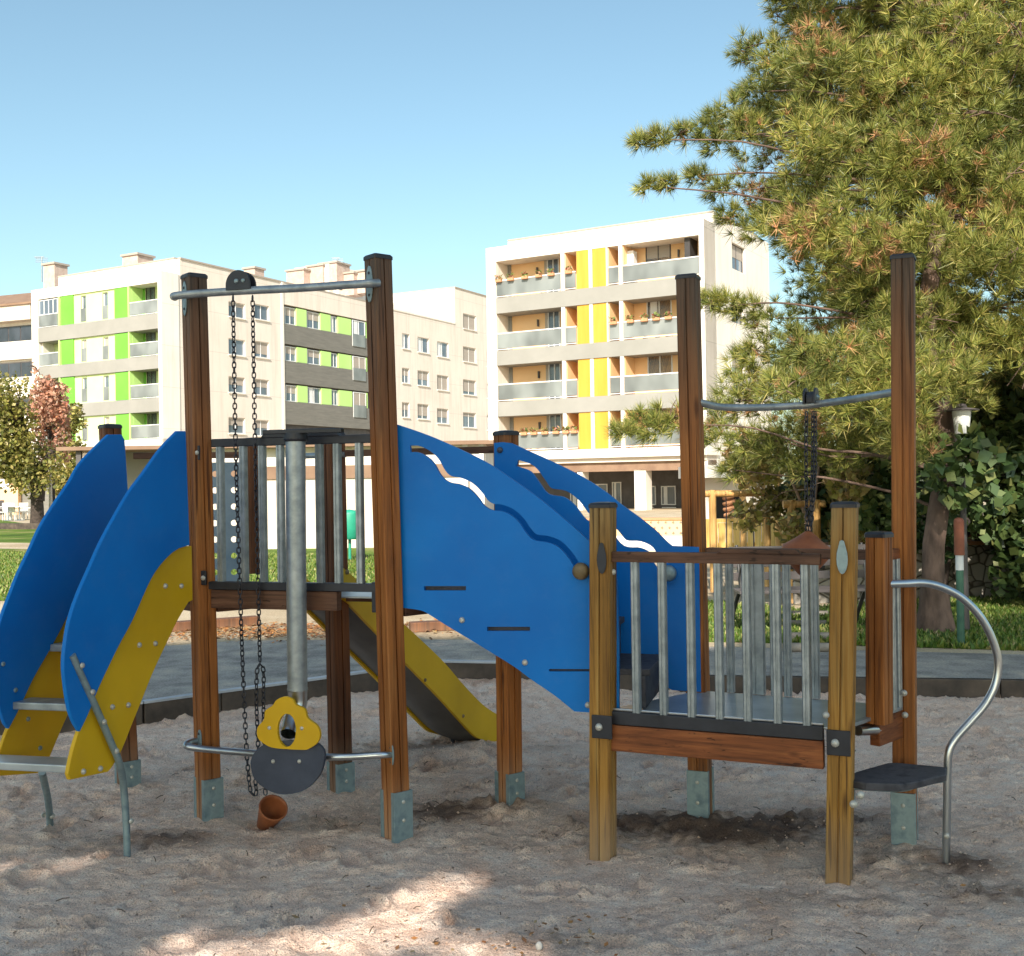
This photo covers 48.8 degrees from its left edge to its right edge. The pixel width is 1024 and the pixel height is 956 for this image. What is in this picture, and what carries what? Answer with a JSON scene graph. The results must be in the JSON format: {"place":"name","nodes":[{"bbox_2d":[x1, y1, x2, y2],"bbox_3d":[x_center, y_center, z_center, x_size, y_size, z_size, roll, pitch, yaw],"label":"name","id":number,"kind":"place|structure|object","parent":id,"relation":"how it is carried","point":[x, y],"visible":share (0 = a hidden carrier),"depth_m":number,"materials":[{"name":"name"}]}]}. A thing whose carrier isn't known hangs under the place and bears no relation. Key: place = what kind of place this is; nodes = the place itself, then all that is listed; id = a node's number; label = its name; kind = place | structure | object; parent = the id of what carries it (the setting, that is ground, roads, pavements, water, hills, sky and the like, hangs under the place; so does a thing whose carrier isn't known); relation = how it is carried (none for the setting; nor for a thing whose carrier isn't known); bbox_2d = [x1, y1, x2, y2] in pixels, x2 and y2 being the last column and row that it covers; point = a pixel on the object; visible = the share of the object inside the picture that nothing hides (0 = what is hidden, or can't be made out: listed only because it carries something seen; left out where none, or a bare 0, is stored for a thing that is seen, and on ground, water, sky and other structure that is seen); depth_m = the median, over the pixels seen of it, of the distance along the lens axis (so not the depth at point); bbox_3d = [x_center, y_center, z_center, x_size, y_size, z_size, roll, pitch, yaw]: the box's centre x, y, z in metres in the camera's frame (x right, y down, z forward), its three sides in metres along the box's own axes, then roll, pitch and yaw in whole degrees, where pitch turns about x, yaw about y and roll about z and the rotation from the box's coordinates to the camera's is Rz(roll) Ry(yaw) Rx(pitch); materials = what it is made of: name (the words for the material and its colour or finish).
{"place":"outdoors","nodes":[
{"label":"outdoors","id":0,"kind":"place"},
{"bbox_2d":[0,543,29,548],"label":"path","id":1,"kind":"structure","parent":0,"point":[14,545],"depth_m":30.96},
{"bbox_2d":[0,293,32,488],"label":"apartment building","id":2,"kind":"structure","parent":0,"point":[15,334],"depth_m":113.11,"materials":[{"name":"paint"}]},
{"bbox_2d":[0,325,31,342],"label":"window","id":3,"kind":"structure","parent":2,"relation":"in","point":[24,332],"depth_m":113.45,"materials":[{"name":"grey glass"}]},
{"bbox_2d":[0,361,31,377],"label":"window","id":4,"kind":"structure","parent":2,"relation":"in","point":[25,367],"depth_m":113.34,"materials":[{"name":"grey glass"}]},
{"bbox_2d":[0,478,55,514],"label":"terrace house","id":5,"kind":"structure","parent":0,"point":[11,497],"depth_m":75.00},
{"bbox_2d":[0,520,373,555],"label":"lawn","id":6,"kind":"structure","parent":0,"point":[16,535],"depth_m":35.81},
{"bbox_2d":[0,523,39,528],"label":"lawn kerb","id":7,"kind":"structure","parent":6,"relation":"on","point":[18,525],"depth_m":44.81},
{"bbox_2d":[0,370,68,522],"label":"park tree","id":8,"kind":"object","parent":6,"relation":"on","point":[19,461],"visible":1,"depth_m":44.15,"materials":[{"name":"green plant"}]},
{"bbox_2d":[44,455,55,507],"bbox_3d":[-18.785,0.510,45.999,0.711,3.055,0.722,-1,0,0],"label":"street lamp","id":9,"kind":"object","parent":6,"relation":"on","point":[50,496],"visible":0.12,"depth_m":45.94,"materials":[{"name":"grey metal"}]},
{"bbox_2d":[347,509,355,558],"bbox_3d":[-3.202,1.136,22.284,0.440,1.040,0.440,-1,0,0],"label":"litter bin","id":10,"kind":"object","parent":6,"relation":"on","point":[351,524],"visible":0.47,"depth_m":22.10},
{"bbox_2d":[0,550,374,600],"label":"grass","id":11,"kind":"structure","parent":0,"point":[10,561],"depth_m":20.28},
{"bbox_2d":[16,735,986,955],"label":"sandpit base","id":12,"kind":"object","parent":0,"point":[543,863],"depth_m":4.80,"materials":[{"name":"sand"}]},
{"bbox_2d":[0,678,1023,955],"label":"sandpit","id":13,"kind":"object","parent":12,"relation":"on","point":[80,872],"visible":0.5,"depth_m":4.90,"materials":[{"name":"sand"}]},
{"bbox_2d":[0,253,1002,885],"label":"play structure","id":14,"kind":"object","parent":13,"relation":"on","point":[568,603],"visible":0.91,"depth_m":5.14,"materials":[{"name":"plastic"}]},
{"bbox_2d":[231,295,287,829],"bbox_3d":[-1.191,0.407,5.348,0.252,2.564,0.137,-1,0,41],"label":"hanging bucket","id":15,"kind":"object","parent":14,"relation":"hanging from","point":[272,811],"visible":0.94,"depth_m":5.36,"materials":[{"name":"metal"}]},
{"bbox_2d":[782,411,829,574],"bbox_3d":[1.458,0.077,5.601,0.245,0.819,0.246,-1,0,0],"label":"hanging bucket","id":16,"kind":"object","parent":14,"relation":"hanging from","point":[808,539],"visible":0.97,"depth_m":5.57,"materials":[{"name":"metal"}]},
{"bbox_2d":[56,746,1015,955],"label":"twigs","id":17,"kind":"object","parent":13,"relation":"on","point":[548,850],"visible":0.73,"depth_m":4.88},
{"bbox_2d":[149,884,1000,955],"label":"fallen leaves","id":18,"kind":"object","parent":13,"relation":"on","point":[483,941],"visible":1,"depth_m":3.99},
{"bbox_2d":[0,659,1023,734],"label":"sandpit kerb","id":19,"kind":"structure","parent":12,"relation":"on","point":[150,711],"depth_m":8.30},
{"bbox_2d":[0,690,1023,955],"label":"sand crumbs","id":20,"kind":"object","parent":12,"relation":"on","point":[552,868],"visible":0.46,"depth_m":4.53,"materials":[{"name":"sand"}]},
{"bbox_2d":[0,0,1021,481],"label":"sky","id":21,"kind":"structure","parent":0,"point":[277,136],"materials":[{"name":"blue"}]},
{"bbox_2d":[0,482,1023,679],"bbox_3d":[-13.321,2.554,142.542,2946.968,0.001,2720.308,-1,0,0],"label":"ground","id":22,"kind":"structure","parent":0,"point":[271,615],"depth_m":12.56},
{"bbox_2d":[9,503,22,520],"bbox_3d":[-26.118,1.771,59.488,0.540,0.920,0.490,-1,0,31],"label":"terrace chair","id":23,"kind":"object","parent":22,"relation":"on","point":[13,509],"visible":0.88,"depth_m":59.33,"materials":[{"name":"white plastic"}]},
{"bbox_2d":[16,503,27,519],"bbox_3d":[-26.230,1.779,60.489,0.540,0.920,0.490,-1,0,-43],"label":"terrace chair","id":24,"kind":"object","parent":22,"relation":"on","point":[23,508],"visible":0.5,"depth_m":60.34,"materials":[{"name":"white plastic"}]},
{"bbox_2d":[26,362,73,500],"bbox_3d":[-19.653,-1.370,47.992,1.976,7.269,3.182,-1,0,-19],"label":"park tree","id":25,"kind":"object","parent":22,"relation":"on","point":[52,405],"visible":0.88,"depth_m":47.54,"materials":[{"name":"pink plant"}]},
{"bbox_2d":[47,401,87,498],"bbox_3d":[-24.352,-0.880,61.905,2.728,6.601,2.924,-1,0,0],"label":"park tree","id":26,"kind":"object","parent":22,"relation":"on","point":[74,416],"visible":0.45,"depth_m":61.34,"materials":[{"name":"green plant"}]},
{"bbox_2d":[172,615,259,631],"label":"timber beam","id":27,"kind":"structure","parent":22,"relation":"on","point":[231,622],"depth_m":11.98,"materials":[{"name":"brown wood"}]},
{"bbox_2d":[31,252,488,466],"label":"apartment building","id":28,"kind":"structure","parent":22,"relation":"on","point":[107,345],"depth_m":90.27,"materials":[{"name":"paint"}]},
{"bbox_2d":[81,296,85,321],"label":"window","id":29,"kind":"structure","parent":28,"relation":"in","point":[83,311],"depth_m":85.39,"materials":[{"name":"white glass"}]},
{"bbox_2d":[81,340,86,361],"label":"window","id":30,"kind":"structure","parent":28,"relation":"in","point":[83,351],"depth_m":85.29,"materials":[{"name":"white glass"}]},
{"bbox_2d":[82,378,86,401],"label":"window","id":31,"kind":"structure","parent":28,"relation":"in","point":[84,391],"depth_m":85.35,"materials":[{"name":"white glass"}]},
{"bbox_2d":[82,418,87,440],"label":"window","id":32,"kind":"structure","parent":28,"relation":"in","point":[84,431],"depth_m":85.24,"materials":[{"name":"white glass"}]},
{"bbox_2d":[102,292,107,318],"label":"window","id":33,"kind":"structure","parent":28,"relation":"in","point":[104,308],"depth_m":84.15,"materials":[{"name":"white glass"}]},
{"bbox_2d":[103,337,108,358],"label":"window","id":34,"kind":"structure","parent":28,"relation":"in","point":[105,348],"depth_m":84.09,"materials":[{"name":"white glass"}]},
{"bbox_2d":[103,376,108,399],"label":"window","id":35,"kind":"structure","parent":28,"relation":"in","point":[105,389],"depth_m":84.11,"materials":[{"name":"white glass"}]},
{"bbox_2d":[146,287,154,314],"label":"window","id":36,"kind":"structure","parent":28,"relation":"in","point":[153,292],"depth_m":83.31,"materials":[{"name":"black glass"}]},
{"bbox_2d":[147,371,155,397],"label":"window","id":37,"kind":"structure","parent":28,"relation":"in","point":[154,373],"depth_m":83.27,"materials":[{"name":"black glass"}]},
{"bbox_2d":[147,413,156,438],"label":"window","id":38,"kind":"structure","parent":28,"relation":"in","point":[155,414],"depth_m":83.27,"materials":[{"name":"black glass"}]},
{"bbox_2d":[229,302,243,318],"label":"window","id":39,"kind":"structure","parent":28,"relation":"in","point":[239,308],"depth_m":88.12,"materials":[{"name":"white glass"}]},
{"bbox_2d":[229,338,243,355],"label":"window","id":40,"kind":"structure","parent":28,"relation":"in","point":[239,348],"depth_m":88.06,"materials":[{"name":"grey glass"}]},
{"bbox_2d":[229,376,243,392],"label":"window","id":41,"kind":"structure","parent":28,"relation":"in","point":[240,381],"depth_m":87.97,"materials":[{"name":"white glass"}]},
{"bbox_2d":[229,417,243,433],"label":"window","id":42,"kind":"structure","parent":28,"relation":"in","point":[240,421],"depth_m":87.90,"materials":[{"name":"beige glass"}]},
{"bbox_2d":[255,304,267,320],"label":"window","id":43,"kind":"structure","parent":28,"relation":"in","point":[261,312],"depth_m":90.59,"materials":[{"name":"white glass"}]},
{"bbox_2d":[255,341,267,357],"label":"window","id":44,"kind":"structure","parent":28,"relation":"in","point":[261,348],"depth_m":90.48,"materials":[{"name":"beige glass"}]},
{"bbox_2d":[255,379,267,395],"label":"window","id":45,"kind":"structure","parent":28,"relation":"in","point":[261,385],"depth_m":90.43,"materials":[{"name":"white glass"}]},
{"bbox_2d":[255,420,267,435],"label":"window","id":46,"kind":"structure","parent":28,"relation":"in","point":[261,424],"depth_m":90.20,"materials":[{"name":"beige glass"}]},
{"bbox_2d":[284,307,294,324],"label":"window","id":47,"kind":"structure","parent":28,"relation":"in","point":[289,313],"depth_m":93.62,"materials":[{"name":"clear glass"}]},
{"bbox_2d":[285,346,295,361],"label":"window","id":48,"kind":"structure","parent":28,"relation":"in","point":[290,352],"depth_m":93.62,"materials":[{"name":"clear glass"}]},
{"bbox_2d":[285,385,295,401],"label":"window","id":49,"kind":"structure","parent":28,"relation":"in","point":[290,390],"depth_m":93.60,"materials":[{"name":"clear glass"}]},
{"bbox_2d":[306,311,319,329],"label":"window","id":50,"kind":"structure","parent":28,"relation":"in","point":[312,318],"depth_m":96.31,"materials":[{"name":"clear glass"}]},
{"bbox_2d":[307,349,319,364],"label":"window","id":51,"kind":"structure","parent":28,"relation":"in","point":[313,357],"depth_m":96.29,"materials":[{"name":"clear glass"}]},
{"bbox_2d":[308,387,320,403],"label":"window","id":52,"kind":"structure","parent":28,"relation":"in","point":[313,393],"depth_m":96.38,"materials":[{"name":"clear glass"}]},
{"bbox_2d":[331,316,336,332],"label":"window","id":53,"kind":"structure","parent":28,"relation":"in","point":[333,319],"depth_m":98.88,"materials":[{"name":"clear glass"}]},
{"bbox_2d":[331,353,336,367],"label":"window","id":54,"kind":"structure","parent":28,"relation":"in","point":[333,356],"depth_m":98.80,"materials":[{"name":"clear glass"}]},
{"bbox_2d":[332,390,337,405],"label":"window","id":55,"kind":"structure","parent":28,"relation":"in","point":[334,392],"depth_m":98.86,"materials":[{"name":"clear glass"}]},
{"bbox_2d":[352,320,365,347],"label":"window","id":56,"kind":"structure","parent":28,"relation":"in","point":[358,327],"depth_m":101.70,"materials":[{"name":"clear glass"}]},
{"bbox_2d":[352,356,365,381],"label":"window","id":57,"kind":"structure","parent":28,"relation":"in","point":[358,363],"depth_m":101.65,"materials":[{"name":"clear glass"}]},
{"bbox_2d":[353,392,366,417],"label":"window","id":58,"kind":"structure","parent":28,"relation":"in","point":[359,399],"depth_m":101.63,"materials":[{"name":"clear glass"}]},
{"bbox_2d":[402,333,408,348],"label":"window","id":59,"kind":"structure","parent":28,"relation":"in","point":[405,338],"depth_m":108.82,"materials":[{"name":"white glass"}]},
{"bbox_2d":[402,368,408,382],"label":"window","id":60,"kind":"structure","parent":28,"relation":"in","point":[405,372],"depth_m":108.68,"materials":[{"name":"white glass"}]},
{"bbox_2d":[402,402,408,417],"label":"window","id":61,"kind":"structure","parent":28,"relation":"in","point":[405,407],"depth_m":108.60,"materials":[{"name":"white glass"}]},
{"bbox_2d":[418,337,427,352],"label":"window","id":62,"kind":"structure","parent":28,"relation":"in","point":[422,342],"depth_m":111.48,"materials":[{"name":"white glass"}]},
{"bbox_2d":[418,370,427,385],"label":"window","id":63,"kind":"structure","parent":28,"relation":"in","point":[422,375],"depth_m":111.42,"materials":[{"name":"beige glass"}]},
{"bbox_2d":[418,404,427,418],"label":"window","id":64,"kind":"structure","parent":28,"relation":"in","point":[422,408],"depth_m":111.23,"materials":[{"name":"beige glass"}]},
{"bbox_2d":[437,341,447,357],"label":"window","id":65,"kind":"structure","parent":28,"relation":"in","point":[442,348],"depth_m":114.74,"materials":[{"name":"white glass"}]},
{"bbox_2d":[437,375,447,390],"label":"window","id":66,"kind":"structure","parent":28,"relation":"in","point":[442,381],"depth_m":114.60,"materials":[{"name":"beige glass"}]},
{"bbox_2d":[437,408,447,423],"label":"window","id":67,"kind":"structure","parent":28,"relation":"in","point":[442,414],"depth_m":114.51,"materials":[{"name":"white glass"}]},
{"bbox_2d":[463,313,474,329],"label":"window","id":68,"kind":"structure","parent":28,"relation":"in","point":[468,320],"depth_m":119.37,"materials":[{"name":"beige glass"}]},
{"bbox_2d":[463,346,474,362],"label":"window","id":69,"kind":"structure","parent":28,"relation":"in","point":[468,353],"depth_m":119.25,"materials":[{"name":"beige glass"}]},
{"bbox_2d":[463,379,474,394],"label":"window","id":70,"kind":"structure","parent":28,"relation":"in","point":[468,385],"depth_m":119.16,"materials":[{"name":"white glass"}]},
{"bbox_2d":[463,412,474,427],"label":"window","id":71,"kind":"structure","parent":28,"relation":"in","point":[468,418],"depth_m":119.25,"materials":[{"name":"clear glass"}]},
{"bbox_2d":[56,440,493,548],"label":"pavilion","id":72,"kind":"structure","parent":22,"relation":"on","point":[135,467],"depth_m":27.31,"materials":[{"name":"paint"}]},
{"bbox_2d":[166,618,458,645],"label":"leaf litter","id":73,"kind":"object","parent":22,"relation":"on","point":[315,630],"visible":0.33,"depth_m":11.44,"materials":[{"name":"brown plant"}]},
{"bbox_2d":[409,620,454,632],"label":"timber beam","id":74,"kind":"structure","parent":22,"relation":"on","point":[423,626],"depth_m":11.41,"materials":[{"name":"brown wood"}]},
{"bbox_2d":[486,210,770,509],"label":"apartment building","id":75,"kind":"structure","parent":22,"relation":"on","point":[561,351],"depth_m":62.81,"materials":[{"name":"paint"}]},
{"bbox_2d":[547,259,559,291],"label":"window","id":76,"kind":"structure","parent":75,"relation":"in","point":[554,264],"depth_m":65.37,"materials":[{"name":"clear glass"}]},
{"bbox_2d":[548,311,559,346],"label":"window","id":77,"kind":"structure","parent":75,"relation":"in","point":[555,316],"depth_m":65.36,"materials":[{"name":"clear glass"}]},
{"bbox_2d":[548,364,560,398],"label":"window","id":78,"kind":"structure","parent":75,"relation":"in","point":[553,369],"depth_m":65.34,"materials":[{"name":"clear glass"}]},
{"bbox_2d":[549,415,561,449],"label":"window","id":79,"kind":"structure","parent":75,"relation":"in","point":[552,422],"depth_m":65.33,"materials":[{"name":"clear glass"}]},
{"bbox_2d":[612,482,621,503],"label":"window","id":80,"kind":"structure","parent":75,"relation":"in","point":[616,486],"depth_m":66.97,"materials":[{"name":"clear glass"}]},
{"bbox_2d":[652,486,655,504],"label":"window","id":81,"kind":"structure","parent":75,"relation":"in","point":[653,487],"depth_m":65.77,"materials":[{"name":"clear glass"}]},
{"bbox_2d":[646,244,670,263],"bbox_3d":[8.040,-12.078,62.066,1.477,1.750,0.070,-1,0,30],"label":"window","id":82,"kind":"structure","parent":75,"relation":"in","point":[663,251],"depth_m":62.03,"materials":[{"name":"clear glass"}]},
{"bbox_2d":[646,300,671,318],"bbox_3d":[8.088,-8.928,62.047,1.477,1.800,0.070,-1,0,30],"label":"window","id":83,"kind":"structure","parent":75,"relation":"in","point":[653,305],"depth_m":62.11,"materials":[{"name":"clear glass"}]},
{"bbox_2d":[647,355,672,375],"bbox_3d":[8.132,-5.968,62.028,1.477,1.800,0.070,-1,0,30],"label":"window","id":84,"kind":"structure","parent":75,"relation":"in","point":[660,357],"depth_m":62.02,"materials":[{"name":"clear glass"}]},
{"bbox_2d":[661,486,675,504],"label":"window","id":85,"kind":"structure","parent":75,"relation":"in","point":[668,493],"depth_m":65.33,"materials":[{"name":"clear glass"}]},
{"bbox_2d":[732,244,742,272],"bbox_3d":[12.681,-12.439,64.076,0.070,1.471,2.219,-1,0,30],"label":"window","id":86,"kind":"structure","parent":75,"relation":"in","point":[737,252],"depth_m":64.35,"materials":[{"name":"clear glass"}]},
{"bbox_2d":[678,465,770,542],"bbox_3d":[5.302,0.629,27.982,2.119,1.870,3.100,-1,0,5],"label":"kiosk","id":87,"kind":"object","parent":22,"relation":"on","point":[710,484],"visible":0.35,"depth_m":26.98,"materials":[{"name":"ceramic"}]},
{"bbox_2d":[705,490,770,591],"bbox_3d":[3.050,0.837,15.104,0.922,1.363,0.180,-1,0,0],"label":"swing frame","id":88,"kind":"object","parent":22,"relation":"on","point":[712,495],"visible":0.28,"depth_m":15.07,"materials":[{"name":"yellow wood"}]},
{"bbox_2d":[706,517,781,547],"bbox_3d":[5.072,1.129,21.233,3.880,0.794,0.080,-1,0,-18],"label":"board fence","id":89,"kind":"object","parent":22,"relation":"on","point":[733,537],"visible":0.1,"depth_m":20.88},
{"bbox_2d":[740,472,783,571],"bbox_3d":[3.912,0.696,17.778,0.750,1.651,0.100,-1,0,0],"label":"wooden frame","id":90,"kind":"object","parent":22,"relation":"on","point":[743,539],"visible":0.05,"depth_m":17.74,"materials":[{"name":"brown wood"}]},
{"bbox_2d":[782,500,825,602],"bbox_3d":[3.522,0.882,13.598,0.501,1.239,0.180,-1,0,0],"label":"swing frame","id":91,"kind":"object","parent":22,"relation":"on","point":[789,505],"visible":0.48,"depth_m":13.56,"materials":[{"name":"brown wood"}]},
{"bbox_2d":[719,422,926,544],"bbox_3d":[3.785,0.399,13.823,2.938,2.450,2.950,-1,0,0],"label":"garden shrub","id":92,"kind":"object","parent":22,"relation":"on","point":[759,511],"visible":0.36,"depth_m":13.07,"materials":[{"name":"green plant"}]},
{"bbox_2d":[778,430,879,541],"bbox_3d":[4.568,0.480,15.082,1.924,2.282,2.768,-1,0,19],"label":"garden shrub","id":93,"kind":"object","parent":22,"relation":"on","point":[825,514],"visible":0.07,"depth_m":14.27,"materials":[{"name":"green plant"}]},
{"bbox_2d":[781,539,1008,603],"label":"stone wall","id":94,"kind":"structure","parent":22,"relation":"on","point":[979,558],"depth_m":13.80,"materials":[{"name":"stone"}]},
{"bbox_2d":[142,640,1023,699],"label":"gravel path","id":95,"kind":"structure","parent":0,"point":[171,674],"depth_m":9.22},
{"bbox_2d":[586,517,681,550],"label":"lattice wall","id":96,"kind":"structure","parent":0,"point":[672,539],"depth_m":24.21,"materials":[{"name":"ceramic"}]},
{"bbox_2d":[782,643,828,651],"bbox_3d":[2.521,1.452,9.693,0.386,0.076,0.080,-1,0,6],"label":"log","id":97,"kind":"object","parent":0,"point":[796,647],"visible":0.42,"depth_m":9.66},
{"bbox_2d":[708,595,1023,650],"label":"grass","id":98,"kind":"structure","parent":0,"point":[1005,618],"depth_m":10.86,"materials":[{"name":"plant"}]},
{"bbox_2d":[725,641,1018,649],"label":"lawn","id":99,"kind":"structure","parent":0,"point":[939,647],"depth_m":9.77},
{"bbox_2d":[728,542,864,620],"bbox_3d":[2.809,1.070,10.761,1.462,0.864,0.671,-1,0,-6],"label":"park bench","id":100,"kind":"object","parent":99,"relation":"on","point":[822,575],"visible":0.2,"depth_m":10.88,"materials":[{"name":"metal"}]},
{"bbox_2d":[792,632,828,639],"bbox_3d":[2.747,1.453,10.352,0.394,0.076,0.080,-1,0,6],"label":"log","id":101,"kind":"object","parent":99,"relation":"on","point":[823,634],"depth_m":10.33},
{"bbox_2d":[603,0,1023,632],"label":"pine tree","id":102,"kind":"object","parent":99,"relation":"on","point":[933,106],"visible":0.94,"depth_m":10.73,"materials":[{"name":"green plant"}]},
{"bbox_2d":[858,362,1023,604],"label":"broadleaf tree","id":103,"kind":"object","parent":99,"relation":"on","point":[990,467],"visible":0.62,"depth_m":12.36,"materials":[{"name":"green plant"}]},
{"bbox_2d":[888,412,1001,596],"bbox_3d":[5.171,0.377,13.489,1.771,2.514,0.837,-1,0,-23],"label":"broadleaf tree","id":104,"kind":"object","parent":99,"relation":"on","point":[947,565],"visible":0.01,"depth_m":13.31,"materials":[{"name":"green plant"}]},
{"bbox_2d":[954,518,964,644],"bbox_3d":[3.927,0.909,9.908,0.088,1.126,0.088,-1,0,0],"label":"painted pole","id":105,"kind":"object","parent":99,"relation":"on","point":[959,547],"visible":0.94,"depth_m":9.88,"materials":[{"name":"red paint"}]},
{"bbox_2d":[943,403,979,629],"bbox_3d":[4.273,0.381,10.697,0.318,2.182,0.323,-1,0,0],"label":"street lamp","id":106,"kind":"object","parent":99,"relation":"on","point":[961,416],"visible":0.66,"depth_m":10.66,"materials":[{"name":"grey glass"}]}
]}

